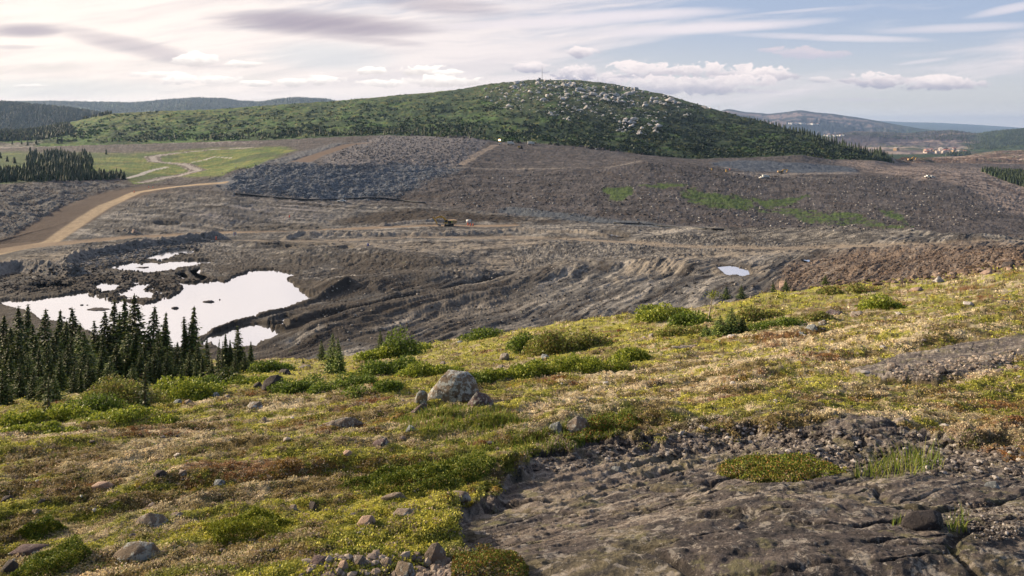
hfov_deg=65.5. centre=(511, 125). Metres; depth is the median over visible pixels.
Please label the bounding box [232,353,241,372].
spruce
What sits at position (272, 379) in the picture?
boulder
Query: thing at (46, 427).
shrub
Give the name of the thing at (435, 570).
stone heap
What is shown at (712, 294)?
tree
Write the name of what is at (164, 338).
spruce
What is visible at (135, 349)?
spruce
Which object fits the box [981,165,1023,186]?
forest
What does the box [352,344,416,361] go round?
shrub
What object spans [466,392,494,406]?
boulder
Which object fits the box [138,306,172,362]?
spruce
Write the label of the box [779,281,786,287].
boulder
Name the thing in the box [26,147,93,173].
wood
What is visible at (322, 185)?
blasted rock
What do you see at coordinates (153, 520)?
boulder
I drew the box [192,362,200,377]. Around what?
spruce
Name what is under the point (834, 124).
hills
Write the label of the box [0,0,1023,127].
sky
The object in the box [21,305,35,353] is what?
spruce
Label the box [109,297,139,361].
spruce
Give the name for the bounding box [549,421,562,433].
boulder
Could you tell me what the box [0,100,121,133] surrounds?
forest
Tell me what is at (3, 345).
spruce
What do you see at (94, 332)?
spruce
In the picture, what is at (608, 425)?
heath cushion
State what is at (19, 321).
spruce
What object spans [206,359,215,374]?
spruce
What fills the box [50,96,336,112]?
forest
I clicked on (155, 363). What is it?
spruce
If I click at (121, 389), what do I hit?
shrub
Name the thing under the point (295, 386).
shrub
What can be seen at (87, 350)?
spruce
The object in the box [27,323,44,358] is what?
spruce
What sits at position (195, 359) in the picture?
spruce
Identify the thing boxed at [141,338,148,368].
spruce
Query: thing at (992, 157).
hill
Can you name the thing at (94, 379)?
spruce
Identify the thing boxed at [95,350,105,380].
spruce
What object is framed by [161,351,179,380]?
spruce
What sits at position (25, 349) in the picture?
spruce
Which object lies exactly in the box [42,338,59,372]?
spruce
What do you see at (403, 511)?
boulder
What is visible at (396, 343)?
shrub
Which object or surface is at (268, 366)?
shrub
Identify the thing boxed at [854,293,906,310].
shrub
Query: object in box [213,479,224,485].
boulder
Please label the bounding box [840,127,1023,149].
forest
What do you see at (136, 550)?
boulder
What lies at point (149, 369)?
spruce
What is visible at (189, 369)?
spruce
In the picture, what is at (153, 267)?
pool water
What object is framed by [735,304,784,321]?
shrub
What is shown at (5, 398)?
spruce
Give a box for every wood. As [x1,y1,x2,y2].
[0,121,74,140]
[0,164,125,182]
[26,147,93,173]
[146,125,491,140]
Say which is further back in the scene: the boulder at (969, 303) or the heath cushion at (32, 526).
the boulder at (969, 303)
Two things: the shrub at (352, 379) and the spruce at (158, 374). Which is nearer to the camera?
the shrub at (352, 379)
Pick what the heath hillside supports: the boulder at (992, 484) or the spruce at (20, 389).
the spruce at (20, 389)
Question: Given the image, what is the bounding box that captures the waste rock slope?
[0,135,1023,239]
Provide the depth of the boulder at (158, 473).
7.02 m
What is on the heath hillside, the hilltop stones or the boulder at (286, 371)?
the boulder at (286, 371)
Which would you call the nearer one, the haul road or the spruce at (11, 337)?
the spruce at (11, 337)
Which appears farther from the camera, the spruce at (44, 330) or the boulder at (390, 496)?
the spruce at (44, 330)
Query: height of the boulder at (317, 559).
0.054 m
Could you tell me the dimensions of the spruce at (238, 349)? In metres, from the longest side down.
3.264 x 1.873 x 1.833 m
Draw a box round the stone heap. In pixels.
[299,549,455,575]
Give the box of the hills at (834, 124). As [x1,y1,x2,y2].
[1,97,1023,158]
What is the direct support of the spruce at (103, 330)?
on the heath hillside
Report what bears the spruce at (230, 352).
on the heath hillside
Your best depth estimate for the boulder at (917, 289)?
46.08 m
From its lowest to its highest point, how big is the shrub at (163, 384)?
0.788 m
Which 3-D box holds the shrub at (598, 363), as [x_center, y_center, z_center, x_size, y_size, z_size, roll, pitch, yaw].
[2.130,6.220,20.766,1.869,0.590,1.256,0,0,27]
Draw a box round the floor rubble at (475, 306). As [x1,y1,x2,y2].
[254,233,956,347]
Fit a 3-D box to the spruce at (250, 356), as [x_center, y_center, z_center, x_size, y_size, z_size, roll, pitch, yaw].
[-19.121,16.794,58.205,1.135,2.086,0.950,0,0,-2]
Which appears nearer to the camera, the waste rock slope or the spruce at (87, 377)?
the spruce at (87, 377)
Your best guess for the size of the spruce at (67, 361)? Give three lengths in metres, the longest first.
2.208 x 1.642 x 1.300 m
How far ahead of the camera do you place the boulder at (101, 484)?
7.34 m
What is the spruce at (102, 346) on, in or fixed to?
on the heath hillside
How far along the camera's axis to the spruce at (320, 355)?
67.97 m
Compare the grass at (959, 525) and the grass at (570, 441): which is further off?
the grass at (570, 441)
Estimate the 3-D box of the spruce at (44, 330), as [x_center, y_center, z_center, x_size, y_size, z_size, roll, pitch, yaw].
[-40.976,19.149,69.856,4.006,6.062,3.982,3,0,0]
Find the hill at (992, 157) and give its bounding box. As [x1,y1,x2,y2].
[0,79,1023,163]
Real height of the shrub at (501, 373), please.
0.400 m
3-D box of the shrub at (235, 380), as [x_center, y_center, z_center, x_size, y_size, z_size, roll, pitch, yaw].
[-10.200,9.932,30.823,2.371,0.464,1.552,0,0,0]
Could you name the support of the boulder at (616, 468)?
on the bedrock
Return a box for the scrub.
[33,79,881,159]
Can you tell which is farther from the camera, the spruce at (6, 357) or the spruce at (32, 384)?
the spruce at (6, 357)
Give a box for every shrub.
[0,408,47,426]
[0,420,82,433]
[24,403,99,421]
[59,392,129,411]
[73,373,170,405]
[76,403,176,424]
[129,375,179,400]
[155,375,223,401]
[190,366,240,381]
[190,372,226,391]
[221,373,268,385]
[246,359,295,372]
[266,373,327,394]
[306,371,378,394]
[341,379,404,398]
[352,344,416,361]
[355,353,419,375]
[379,326,425,357]
[393,361,465,377]
[416,341,433,349]
[456,326,504,341]
[457,369,492,385]
[473,367,526,383]
[505,331,544,353]
[507,362,548,378]
[521,329,599,357]
[525,352,594,374]
[563,329,613,347]
[565,353,631,373]
[613,345,650,361]
[634,303,664,313]
[635,302,699,322]
[653,324,711,337]
[666,310,715,326]
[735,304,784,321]
[748,316,806,330]
[791,310,836,321]
[815,283,867,294]
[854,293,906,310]
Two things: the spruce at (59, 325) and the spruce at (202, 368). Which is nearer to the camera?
the spruce at (202, 368)
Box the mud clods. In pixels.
[0,263,209,299]
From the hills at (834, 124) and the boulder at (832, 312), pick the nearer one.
the boulder at (832, 312)
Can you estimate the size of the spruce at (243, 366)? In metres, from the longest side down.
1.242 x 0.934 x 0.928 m
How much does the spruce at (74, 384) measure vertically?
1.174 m
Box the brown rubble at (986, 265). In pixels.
[767,243,1023,291]
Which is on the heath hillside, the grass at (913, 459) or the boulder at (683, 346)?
the boulder at (683, 346)
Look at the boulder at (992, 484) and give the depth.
4.57 m
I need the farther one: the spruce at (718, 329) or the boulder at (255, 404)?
the spruce at (718, 329)
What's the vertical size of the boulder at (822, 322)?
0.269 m
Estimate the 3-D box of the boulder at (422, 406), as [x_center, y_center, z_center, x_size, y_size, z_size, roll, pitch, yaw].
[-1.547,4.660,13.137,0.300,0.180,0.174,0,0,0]
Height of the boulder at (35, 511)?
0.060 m
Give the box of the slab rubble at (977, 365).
[885,348,1023,381]
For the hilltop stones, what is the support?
on the hill at (992, 157)
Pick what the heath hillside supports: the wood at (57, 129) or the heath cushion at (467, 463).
the heath cushion at (467, 463)
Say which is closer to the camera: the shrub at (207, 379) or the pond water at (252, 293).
the shrub at (207, 379)
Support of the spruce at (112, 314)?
on the heath hillside
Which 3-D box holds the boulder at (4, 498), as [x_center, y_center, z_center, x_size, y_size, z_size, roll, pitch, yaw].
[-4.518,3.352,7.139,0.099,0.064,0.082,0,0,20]
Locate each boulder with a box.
[0,559,18,572]
[1,495,12,501]
[8,544,52,557]
[32,509,40,513]
[91,481,113,489]
[113,541,159,562]
[135,513,167,527]
[153,470,167,476]
[170,512,182,516]
[178,470,186,475]
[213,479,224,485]
[247,401,262,409]
[252,382,261,387]
[261,375,284,390]
[278,369,290,374]
[288,504,296,509]
[309,501,316,510]
[310,555,326,565]
[316,417,363,427]
[337,560,348,570]
[343,450,351,455]
[351,554,367,566]
[357,515,375,526]
[372,437,388,446]
[379,558,392,568]
[381,492,406,500]
[393,508,413,517]
[395,561,415,575]
[406,425,414,431]
[411,403,426,412]
[414,390,427,403]
[425,542,447,565]
[428,370,478,403]
[454,490,470,502]
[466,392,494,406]
[499,353,508,359]
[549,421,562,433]
[565,416,589,433]
[611,466,621,472]
[671,344,697,348]
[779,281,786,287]
[806,324,817,330]
[818,320,826,325]
[825,309,846,314]
[850,311,862,315]
[887,363,896,367]
[900,510,943,530]
[909,287,922,291]
[933,276,944,281]
[935,366,947,373]
[963,301,973,305]
[978,355,993,361]
[980,270,992,274]
[984,481,999,488]
[1002,261,1015,266]
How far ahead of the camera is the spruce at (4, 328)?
63.18 m
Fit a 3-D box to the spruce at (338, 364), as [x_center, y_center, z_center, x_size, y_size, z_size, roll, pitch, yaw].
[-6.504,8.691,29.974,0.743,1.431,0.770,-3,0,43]
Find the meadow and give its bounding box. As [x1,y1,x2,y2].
[0,146,295,183]
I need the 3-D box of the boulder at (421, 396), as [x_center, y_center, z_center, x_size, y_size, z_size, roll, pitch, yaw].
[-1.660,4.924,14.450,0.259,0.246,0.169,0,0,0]
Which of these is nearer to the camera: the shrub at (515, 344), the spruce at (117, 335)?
the shrub at (515, 344)
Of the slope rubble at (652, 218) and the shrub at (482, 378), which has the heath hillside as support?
the shrub at (482, 378)
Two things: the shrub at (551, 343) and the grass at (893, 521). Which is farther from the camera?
the shrub at (551, 343)
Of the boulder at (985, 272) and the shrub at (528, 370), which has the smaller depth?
the shrub at (528, 370)
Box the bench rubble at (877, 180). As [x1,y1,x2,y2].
[631,158,929,187]
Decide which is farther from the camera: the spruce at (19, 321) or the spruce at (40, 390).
the spruce at (19, 321)
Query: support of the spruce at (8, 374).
on the heath hillside
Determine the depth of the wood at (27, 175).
465.56 m
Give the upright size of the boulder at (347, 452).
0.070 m
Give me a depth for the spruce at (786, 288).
177.19 m
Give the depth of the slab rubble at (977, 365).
15.10 m
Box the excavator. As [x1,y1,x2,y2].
[433,215,456,226]
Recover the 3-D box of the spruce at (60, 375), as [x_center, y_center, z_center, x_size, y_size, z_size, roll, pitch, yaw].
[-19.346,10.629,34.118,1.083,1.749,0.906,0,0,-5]
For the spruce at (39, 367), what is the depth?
37.91 m
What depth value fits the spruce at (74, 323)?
60.97 m
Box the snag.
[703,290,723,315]
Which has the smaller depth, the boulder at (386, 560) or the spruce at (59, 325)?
the boulder at (386, 560)
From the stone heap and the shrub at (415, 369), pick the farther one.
the shrub at (415, 369)
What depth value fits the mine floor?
246.57 m
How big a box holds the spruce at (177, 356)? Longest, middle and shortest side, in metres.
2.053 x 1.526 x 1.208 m
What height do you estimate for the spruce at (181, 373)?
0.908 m
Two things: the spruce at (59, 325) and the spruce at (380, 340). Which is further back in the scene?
the spruce at (59, 325)
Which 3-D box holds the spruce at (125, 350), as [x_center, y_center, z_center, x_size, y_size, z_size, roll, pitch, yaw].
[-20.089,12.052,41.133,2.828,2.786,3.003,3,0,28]
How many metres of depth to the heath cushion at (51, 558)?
3.85 m
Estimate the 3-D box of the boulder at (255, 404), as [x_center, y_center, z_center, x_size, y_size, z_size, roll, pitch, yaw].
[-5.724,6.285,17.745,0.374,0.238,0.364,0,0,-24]
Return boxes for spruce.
[0,316,9,353]
[0,326,15,358]
[0,336,17,369]
[0,342,12,380]
[0,354,17,394]
[0,368,19,405]
[8,364,28,398]
[9,330,24,373]
[11,306,29,358]
[13,341,29,377]
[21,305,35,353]
[21,354,49,392]
[24,369,39,400]
[26,334,43,367]
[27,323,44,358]
[30,308,53,354]
[30,374,47,401]
[31,348,49,384]
[32,342,56,383]
[39,374,72,401]
[42,328,65,364]
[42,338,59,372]
[47,345,79,386]
[50,354,70,391]
[52,309,64,352]
[59,320,71,356]
[61,335,81,381]
[62,309,95,354]
[65,364,84,394]
[68,324,111,369]
[72,348,99,383]
[74,332,107,374]
[76,358,99,390]
[77,370,84,392]
[86,356,121,390]
[87,369,97,387]
[88,312,114,361]
[89,321,100,351]
[95,334,108,369]
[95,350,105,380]
[97,298,118,351]
[104,343,127,378]
[105,312,121,360]
[106,331,136,381]
[109,293,150,357]
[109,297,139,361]
[124,327,141,377]
[125,363,143,382]
[126,348,146,380]
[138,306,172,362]
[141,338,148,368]
[146,356,154,383]
[147,334,169,371]
[148,313,173,361]
[149,347,161,380]
[152,362,165,383]
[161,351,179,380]
[166,334,175,356]
[169,341,186,375]
[173,359,177,376]
[176,366,185,381]
[178,317,189,367]
[178,350,193,378]
[180,306,210,371]
[188,342,208,373]
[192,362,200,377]
[199,357,205,376]
[203,339,214,369]
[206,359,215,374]
[214,333,232,370]
[215,340,222,371]
[219,342,224,371]
[224,340,236,369]
[227,326,253,369]
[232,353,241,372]
[239,353,251,372]
[246,342,255,366]
[316,340,326,360]
[319,334,340,373]
[330,340,347,373]
[373,330,382,350]
[701,325,711,336]
[709,315,735,335]
[722,288,732,298]
[722,308,739,333]
[734,316,750,332]
[735,285,746,298]
[782,279,790,290]
[820,274,830,284]
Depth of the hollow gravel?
3.34 m
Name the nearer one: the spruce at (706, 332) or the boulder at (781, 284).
the spruce at (706, 332)
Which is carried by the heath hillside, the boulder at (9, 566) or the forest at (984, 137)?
the boulder at (9, 566)
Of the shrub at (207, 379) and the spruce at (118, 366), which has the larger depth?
the spruce at (118, 366)
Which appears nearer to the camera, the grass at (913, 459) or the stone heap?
the stone heap
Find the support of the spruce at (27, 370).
on the heath hillside
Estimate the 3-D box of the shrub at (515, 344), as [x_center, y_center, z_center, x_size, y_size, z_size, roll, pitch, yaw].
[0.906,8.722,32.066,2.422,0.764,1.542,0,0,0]
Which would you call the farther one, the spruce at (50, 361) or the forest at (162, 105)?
the forest at (162, 105)
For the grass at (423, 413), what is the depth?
10.17 m
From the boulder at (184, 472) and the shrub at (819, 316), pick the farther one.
the shrub at (819, 316)
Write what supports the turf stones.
on the heath hillside
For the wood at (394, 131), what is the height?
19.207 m
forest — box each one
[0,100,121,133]
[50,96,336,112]
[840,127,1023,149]
[945,150,970,155]
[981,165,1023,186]
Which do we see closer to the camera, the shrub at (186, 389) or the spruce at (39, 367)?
the shrub at (186, 389)
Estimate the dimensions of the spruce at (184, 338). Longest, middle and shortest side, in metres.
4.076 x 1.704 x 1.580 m
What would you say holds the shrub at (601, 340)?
on the heath hillside
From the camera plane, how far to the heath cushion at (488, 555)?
3.03 m
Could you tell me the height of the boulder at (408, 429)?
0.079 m
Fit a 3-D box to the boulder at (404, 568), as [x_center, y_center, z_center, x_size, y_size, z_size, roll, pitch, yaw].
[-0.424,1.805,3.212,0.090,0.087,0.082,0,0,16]
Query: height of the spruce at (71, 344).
2.671 m
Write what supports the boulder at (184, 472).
on the heath hillside
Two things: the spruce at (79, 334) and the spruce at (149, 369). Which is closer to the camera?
the spruce at (149, 369)
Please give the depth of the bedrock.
4.08 m
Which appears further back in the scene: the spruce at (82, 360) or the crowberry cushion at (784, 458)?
the spruce at (82, 360)
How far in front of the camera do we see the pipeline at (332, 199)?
443.87 m
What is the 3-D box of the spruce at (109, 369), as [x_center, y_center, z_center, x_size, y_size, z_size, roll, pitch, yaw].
[-17.953,11.017,35.320,1.516,1.493,1.609,2,-2,22]
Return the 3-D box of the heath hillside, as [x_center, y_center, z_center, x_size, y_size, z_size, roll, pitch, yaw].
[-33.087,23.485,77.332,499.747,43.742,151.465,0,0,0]
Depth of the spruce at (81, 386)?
30.09 m
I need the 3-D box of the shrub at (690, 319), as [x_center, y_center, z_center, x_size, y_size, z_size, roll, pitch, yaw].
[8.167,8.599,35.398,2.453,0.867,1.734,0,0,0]
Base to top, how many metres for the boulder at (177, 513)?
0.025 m
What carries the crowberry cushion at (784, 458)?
on the bedrock
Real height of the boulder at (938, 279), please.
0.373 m
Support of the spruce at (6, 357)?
on the heath hillside
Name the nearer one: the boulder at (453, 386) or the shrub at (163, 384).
the boulder at (453, 386)
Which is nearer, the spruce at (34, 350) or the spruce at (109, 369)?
the spruce at (109, 369)
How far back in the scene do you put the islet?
208.09 m
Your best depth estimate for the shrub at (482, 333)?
54.66 m
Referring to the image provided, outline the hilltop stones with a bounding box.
[488,80,699,130]
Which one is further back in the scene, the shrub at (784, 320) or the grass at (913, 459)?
the shrub at (784, 320)
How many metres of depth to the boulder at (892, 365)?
15.51 m
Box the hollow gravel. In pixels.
[944,501,1023,540]
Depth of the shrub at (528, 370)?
20.34 m
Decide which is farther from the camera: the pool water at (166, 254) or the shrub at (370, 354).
the pool water at (166, 254)
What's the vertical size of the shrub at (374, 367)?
0.847 m
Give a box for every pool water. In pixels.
[107,260,210,271]
[147,248,193,260]
[718,266,749,275]
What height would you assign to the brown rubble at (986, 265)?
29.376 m
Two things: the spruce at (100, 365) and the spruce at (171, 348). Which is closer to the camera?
the spruce at (100, 365)
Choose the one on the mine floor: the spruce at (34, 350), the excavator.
the excavator
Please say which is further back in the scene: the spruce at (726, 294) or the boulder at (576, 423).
the spruce at (726, 294)
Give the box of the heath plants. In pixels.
[0,262,1023,575]
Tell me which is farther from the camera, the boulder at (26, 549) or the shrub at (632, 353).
the shrub at (632, 353)
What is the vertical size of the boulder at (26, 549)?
0.070 m
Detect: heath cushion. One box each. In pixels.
[8,533,92,575]
[11,514,68,543]
[202,506,297,548]
[332,451,500,495]
[449,543,528,575]
[562,410,644,442]
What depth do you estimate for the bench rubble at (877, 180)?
565.40 m
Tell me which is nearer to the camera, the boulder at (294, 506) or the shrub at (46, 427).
the boulder at (294, 506)
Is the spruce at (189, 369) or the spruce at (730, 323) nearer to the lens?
the spruce at (730, 323)
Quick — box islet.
[87,307,109,310]
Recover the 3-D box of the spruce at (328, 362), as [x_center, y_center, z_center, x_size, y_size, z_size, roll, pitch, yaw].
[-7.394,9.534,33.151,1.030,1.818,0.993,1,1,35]
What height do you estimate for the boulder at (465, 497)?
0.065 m
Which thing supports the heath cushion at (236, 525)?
on the heath hillside
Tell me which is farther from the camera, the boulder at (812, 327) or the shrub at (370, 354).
the shrub at (370, 354)
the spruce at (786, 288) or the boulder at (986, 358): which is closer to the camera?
the boulder at (986, 358)
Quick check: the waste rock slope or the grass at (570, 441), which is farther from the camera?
the waste rock slope
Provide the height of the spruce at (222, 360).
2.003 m
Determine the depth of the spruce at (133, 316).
62.81 m
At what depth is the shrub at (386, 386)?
18.32 m
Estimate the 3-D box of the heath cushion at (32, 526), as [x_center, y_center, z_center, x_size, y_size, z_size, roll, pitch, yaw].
[-3.378,2.875,5.718,0.268,0.140,0.296,0,0,26]
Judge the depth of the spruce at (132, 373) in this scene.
38.11 m
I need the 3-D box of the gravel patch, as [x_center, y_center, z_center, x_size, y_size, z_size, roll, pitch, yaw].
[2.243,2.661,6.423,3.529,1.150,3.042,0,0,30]
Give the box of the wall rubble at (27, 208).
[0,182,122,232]
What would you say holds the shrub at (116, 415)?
on the heath hillside
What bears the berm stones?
on the mine floor
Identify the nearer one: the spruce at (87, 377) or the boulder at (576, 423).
the boulder at (576, 423)
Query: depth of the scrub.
924.55 m
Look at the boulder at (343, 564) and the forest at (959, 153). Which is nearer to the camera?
the boulder at (343, 564)
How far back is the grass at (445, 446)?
7.77 m
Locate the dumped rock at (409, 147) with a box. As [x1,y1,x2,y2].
[315,133,485,167]
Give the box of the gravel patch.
[515,422,1023,479]
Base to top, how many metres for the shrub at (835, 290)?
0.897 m
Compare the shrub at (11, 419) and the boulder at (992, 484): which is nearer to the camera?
the boulder at (992, 484)
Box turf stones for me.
[1,293,1021,571]
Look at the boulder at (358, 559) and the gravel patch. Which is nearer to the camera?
the boulder at (358, 559)
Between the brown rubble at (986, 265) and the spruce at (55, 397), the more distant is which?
the brown rubble at (986, 265)
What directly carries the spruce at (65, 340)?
on the heath hillside
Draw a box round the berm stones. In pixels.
[53,233,223,273]
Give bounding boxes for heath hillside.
[0,262,1023,575]
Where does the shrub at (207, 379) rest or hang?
on the heath hillside
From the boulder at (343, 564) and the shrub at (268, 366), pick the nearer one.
the boulder at (343, 564)
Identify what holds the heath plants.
on the heath hillside
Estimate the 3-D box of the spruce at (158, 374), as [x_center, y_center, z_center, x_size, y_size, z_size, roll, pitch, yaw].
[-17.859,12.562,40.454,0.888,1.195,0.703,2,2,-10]
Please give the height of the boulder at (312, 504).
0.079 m
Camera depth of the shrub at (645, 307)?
177.26 m
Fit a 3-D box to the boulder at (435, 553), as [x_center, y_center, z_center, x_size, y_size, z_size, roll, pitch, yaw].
[-0.318,1.798,3.344,0.096,0.092,0.066,0,0,0]
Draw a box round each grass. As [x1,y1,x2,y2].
[396,402,532,434]
[410,421,533,477]
[510,406,638,455]
[851,434,946,478]
[892,510,904,525]
[943,500,971,533]
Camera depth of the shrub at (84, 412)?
18.75 m
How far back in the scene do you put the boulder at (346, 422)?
12.44 m
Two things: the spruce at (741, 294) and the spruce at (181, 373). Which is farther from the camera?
the spruce at (741, 294)
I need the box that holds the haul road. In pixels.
[0,142,516,255]
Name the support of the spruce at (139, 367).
on the heath hillside
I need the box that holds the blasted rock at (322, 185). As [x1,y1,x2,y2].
[215,159,468,202]
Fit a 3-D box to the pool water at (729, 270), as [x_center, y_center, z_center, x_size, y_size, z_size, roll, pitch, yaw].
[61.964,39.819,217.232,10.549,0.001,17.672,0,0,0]
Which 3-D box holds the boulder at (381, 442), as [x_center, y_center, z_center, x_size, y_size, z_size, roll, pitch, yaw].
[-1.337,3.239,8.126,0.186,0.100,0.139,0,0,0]
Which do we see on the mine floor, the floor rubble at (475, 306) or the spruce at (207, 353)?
the floor rubble at (475, 306)
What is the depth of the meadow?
628.48 m
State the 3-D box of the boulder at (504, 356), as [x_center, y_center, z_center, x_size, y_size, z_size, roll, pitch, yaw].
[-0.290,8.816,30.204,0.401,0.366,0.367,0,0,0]
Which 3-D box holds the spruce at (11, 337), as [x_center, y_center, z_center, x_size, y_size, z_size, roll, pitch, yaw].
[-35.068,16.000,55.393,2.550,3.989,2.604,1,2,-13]
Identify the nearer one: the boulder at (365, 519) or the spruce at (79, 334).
the boulder at (365, 519)
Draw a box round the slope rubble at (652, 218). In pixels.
[438,170,999,230]
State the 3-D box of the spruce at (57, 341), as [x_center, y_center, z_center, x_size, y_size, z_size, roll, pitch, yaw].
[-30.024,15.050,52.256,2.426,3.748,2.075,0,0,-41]
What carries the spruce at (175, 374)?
on the heath hillside
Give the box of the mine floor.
[0,198,1023,360]
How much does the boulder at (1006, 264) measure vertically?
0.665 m
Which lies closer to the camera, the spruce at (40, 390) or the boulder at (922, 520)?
the boulder at (922, 520)
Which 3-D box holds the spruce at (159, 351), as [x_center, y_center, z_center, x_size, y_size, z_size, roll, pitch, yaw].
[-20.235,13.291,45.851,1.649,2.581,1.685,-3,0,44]
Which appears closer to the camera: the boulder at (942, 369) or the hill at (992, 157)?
the boulder at (942, 369)
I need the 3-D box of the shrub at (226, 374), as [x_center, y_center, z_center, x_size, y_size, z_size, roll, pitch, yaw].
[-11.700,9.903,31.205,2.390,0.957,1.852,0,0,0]
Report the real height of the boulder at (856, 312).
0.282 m
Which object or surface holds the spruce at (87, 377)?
on the heath hillside
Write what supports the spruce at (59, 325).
on the heath hillside
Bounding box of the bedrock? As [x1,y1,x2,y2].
[415,334,1023,575]
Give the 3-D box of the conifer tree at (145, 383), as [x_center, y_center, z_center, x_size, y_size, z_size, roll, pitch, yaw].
[-9.513,6.738,20.595,0.531,1.335,0.514,0,0,-19]
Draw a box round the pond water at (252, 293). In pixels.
[0,252,311,347]
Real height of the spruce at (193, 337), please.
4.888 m
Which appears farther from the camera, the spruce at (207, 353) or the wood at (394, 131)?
the wood at (394, 131)
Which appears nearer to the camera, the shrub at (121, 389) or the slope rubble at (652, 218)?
the shrub at (121, 389)
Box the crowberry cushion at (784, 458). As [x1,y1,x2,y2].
[718,451,848,482]
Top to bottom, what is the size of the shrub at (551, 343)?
1.094 m
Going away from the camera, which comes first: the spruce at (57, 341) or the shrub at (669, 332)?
the shrub at (669, 332)
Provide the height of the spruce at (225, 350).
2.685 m
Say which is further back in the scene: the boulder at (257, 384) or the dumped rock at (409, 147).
the dumped rock at (409, 147)
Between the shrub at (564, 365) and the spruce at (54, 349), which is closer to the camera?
the shrub at (564, 365)
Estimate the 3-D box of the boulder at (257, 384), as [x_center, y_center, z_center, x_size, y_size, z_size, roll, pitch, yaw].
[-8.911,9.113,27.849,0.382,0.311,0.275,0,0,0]
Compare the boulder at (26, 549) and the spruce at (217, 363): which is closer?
the boulder at (26, 549)
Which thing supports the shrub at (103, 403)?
on the heath hillside
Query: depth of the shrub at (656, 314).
42.91 m
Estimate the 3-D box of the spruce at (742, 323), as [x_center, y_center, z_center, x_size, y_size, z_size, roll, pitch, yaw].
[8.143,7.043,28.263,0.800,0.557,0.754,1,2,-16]
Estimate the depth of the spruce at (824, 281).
57.86 m

